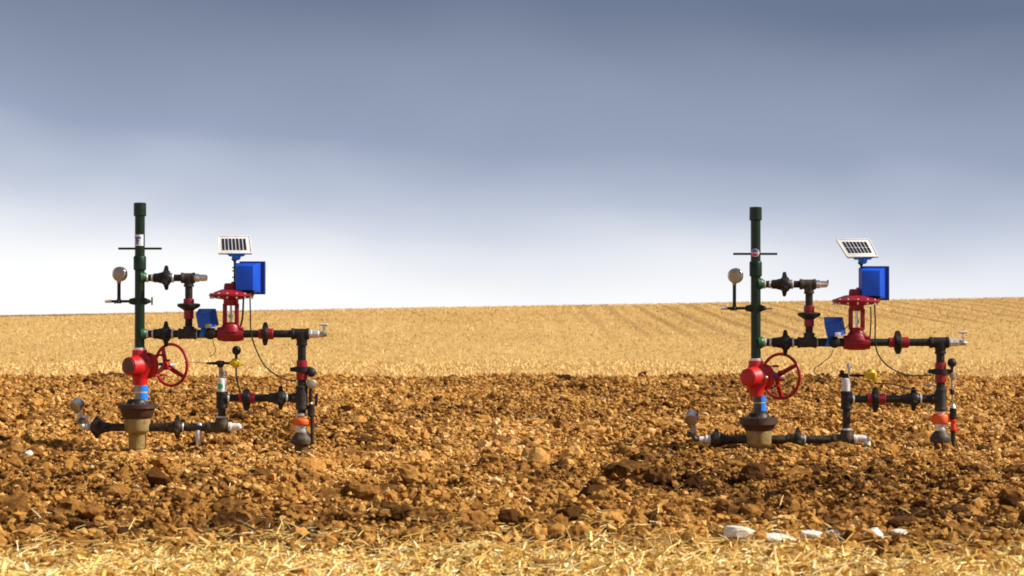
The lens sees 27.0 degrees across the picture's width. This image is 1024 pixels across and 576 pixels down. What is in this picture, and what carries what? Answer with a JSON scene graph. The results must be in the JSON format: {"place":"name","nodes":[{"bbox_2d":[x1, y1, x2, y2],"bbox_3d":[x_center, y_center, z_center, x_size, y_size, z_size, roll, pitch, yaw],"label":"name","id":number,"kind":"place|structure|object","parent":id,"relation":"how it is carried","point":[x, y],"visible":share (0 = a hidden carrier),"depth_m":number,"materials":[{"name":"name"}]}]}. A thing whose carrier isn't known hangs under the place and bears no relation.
{"place":"outdoors","nodes":[
{"label":"outdoors","id":0,"kind":"place"},
{"bbox_2d":[0,297,1023,377],"bbox_3d":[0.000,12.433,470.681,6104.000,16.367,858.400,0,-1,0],"label":"stubble field","id":1,"kind":"structure","parent":0,"point":[654,347],"depth_m":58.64,"materials":[{"name":"beige plant"}]},
{"bbox_2d":[0,370,1023,575],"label":"ploughed field","id":2,"kind":"structure","parent":0,"point":[125,469],"depth_m":16.84,"materials":[{"name":"brown soil"}]},
{"bbox_2d":[23,450,33,455],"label":"white stone","id":3,"kind":"object","parent":2,"relation":"on","point":[29,452],"visible":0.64,"depth_m":19.01,"materials":[{"name":"stone"}]},
{"bbox_2d":[34,387,46,391],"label":"soil clod","id":4,"kind":"object","parent":2,"relation":"on","point":[36,389],"visible":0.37,"depth_m":30.31,"materials":[{"name":"brown soil"}]},
{"bbox_2d":[68,520,93,530],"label":"soil clod","id":5,"kind":"object","parent":2,"relation":"on","point":[73,524],"visible":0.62,"depth_m":11.96,"materials":[{"name":"brown soil"}]},
{"bbox_2d":[145,466,168,487],"bbox_3d":[-2.425,1.302,14.576,0.135,0.166,0.147,0,-1,31],"label":"soil clod","id":6,"kind":"object","parent":2,"relation":"on","point":[154,475],"visible":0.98,"depth_m":14.56,"materials":[{"name":"brown soil"}]},
{"bbox_2d":[188,440,207,446],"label":"soil clod","id":7,"kind":"object","parent":2,"relation":"on","point":[203,443],"visible":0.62,"depth_m":20.56,"materials":[{"name":"brown soil"}]},
{"bbox_2d":[69,202,327,453],"bbox_3d":[-2.934,0.427,20.133,2.418,2.450,0.694,0,-1,0],"label":"wellhead","id":8,"kind":"object","parent":2,"relation":"on","point":[140,365],"visible":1,"depth_m":19.95,"materials":[{"name":"black metal"}]},
{"bbox_2d":[245,510,262,525],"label":"soil clod","id":9,"kind":"object","parent":2,"relation":"on","point":[257,519],"visible":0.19,"depth_m":12.54,"materials":[{"name":"brown soil"}]},
{"bbox_2d":[357,434,372,442],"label":"soil clod","id":10,"kind":"object","parent":2,"relation":"on","point":[365,438],"visible":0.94,"depth_m":20.79,"materials":[{"name":"brown soil"}]},
{"bbox_2d":[390,505,413,519],"bbox_3d":[-0.633,1.304,12.377,0.149,0.090,0.134,0,-1,0],"label":"soil clod","id":11,"kind":"object","parent":2,"relation":"on","point":[399,512],"visible":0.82,"depth_m":12.33,"materials":[{"name":"brown soil"}]},
{"bbox_2d":[498,509,521,526],"bbox_3d":[0.002,1.319,12.210,0.154,0.114,0.111,0,-1,-22],"label":"soil clod","id":12,"kind":"object","parent":2,"relation":"on","point":[506,516],"visible":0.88,"depth_m":12.18,"materials":[{"name":"brown soil"}]},
{"bbox_2d":[0,372,1023,575],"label":"straw litter","id":13,"kind":"object","parent":2,"relation":"on","point":[631,560],"visible":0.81,"depth_m":10.88,"materials":[{"name":"beige plant"}]},
{"bbox_2d":[556,505,580,520],"bbox_3d":[0.324,1.295,12.230,0.147,0.101,0.132,0,-1,0],"label":"soil clod","id":14,"kind":"object","parent":2,"relation":"on","point":[573,512],"visible":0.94,"depth_m":12.19,"materials":[{"name":"brown soil"}]},
{"bbox_2d":[579,484,603,496],"bbox_3d":[0.496,1.269,13.094,0.172,0.129,0.129,0,-1,23],"label":"soil clod","id":15,"kind":"object","parent":2,"relation":"on","point":[587,490],"visible":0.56,"depth_m":13.07,"materials":[{"name":"brown soil"}]},
{"bbox_2d":[723,525,754,539],"bbox_3d":[1.289,1.362,11.821,0.201,0.096,0.193,0,-1,30],"label":"white stone","id":16,"kind":"object","parent":2,"relation":"on","point":[740,531],"visible":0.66,"depth_m":11.76,"materials":[{"name":"stone"}]},
{"bbox_2d":[738,462,765,482],"bbox_3d":[1.698,1.310,14.987,0.219,0.170,0.145,0,-1,-20],"label":"soil clod","id":17,"kind":"object","parent":2,"relation":"on","point":[754,471],"visible":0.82,"depth_m":14.93,"materials":[{"name":"brown soil"}]},
{"bbox_2d":[766,533,796,542],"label":"white stone","id":18,"kind":"object","parent":2,"relation":"on","point":[770,536],"visible":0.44,"depth_m":11.75,"materials":[{"name":"stone"}]},
{"bbox_2d":[800,530,821,537],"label":"white stone","id":19,"kind":"object","parent":2,"relation":"on","point":[813,533],"visible":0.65,"depth_m":11.82,"materials":[{"name":"stone"}]},
{"bbox_2d":[684,207,966,449],"bbox_3d":[2.821,0.500,19.306,2.546,2.458,0.654,0,-1,0],"label":"wellhead","id":20,"kind":"object","parent":2,"relation":"on","point":[758,377],"visible":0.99,"depth_m":19.15,"materials":[{"name":"black metal"}]},
{"bbox_2d":[826,529,840,534],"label":"white stone","id":21,"kind":"object","parent":2,"relation":"on","point":[835,531],"visible":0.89,"depth_m":11.85,"materials":[{"name":"stone"}]},
{"bbox_2d":[863,527,883,539],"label":"white stone","id":22,"kind":"object","parent":2,"relation":"on","point":[876,531],"visible":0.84,"depth_m":11.73,"materials":[{"name":"stone"}]},
{"bbox_2d":[889,529,906,537],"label":"white stone","id":23,"kind":"object","parent":2,"relation":"on","point":[893,531],"visible":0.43,"depth_m":11.80,"materials":[{"name":"stone"}]},
{"bbox_2d":[886,515,918,527],"bbox_3d":[2.211,1.340,12.110,0.192,0.100,0.173,0,-1,0],"label":"soil clod","id":24,"kind":"object","parent":2,"relation":"on","point":[896,521],"visible":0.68,"depth_m":12.04,"materials":[{"name":"brown soil"}]},
{"bbox_2d":[998,493,1018,507],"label":"soil clod","id":25,"kind":"object","parent":2,"relation":"on","point":[1010,500],"visible":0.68,"depth_m":13.40,"materials":[{"name":"brown soil"}]},
{"bbox_2d":[0,0,1023,314],"label":"sky","id":26,"kind":"structure","parent":0,"point":[376,154],"materials":[{"name":"grey"}]}
]}

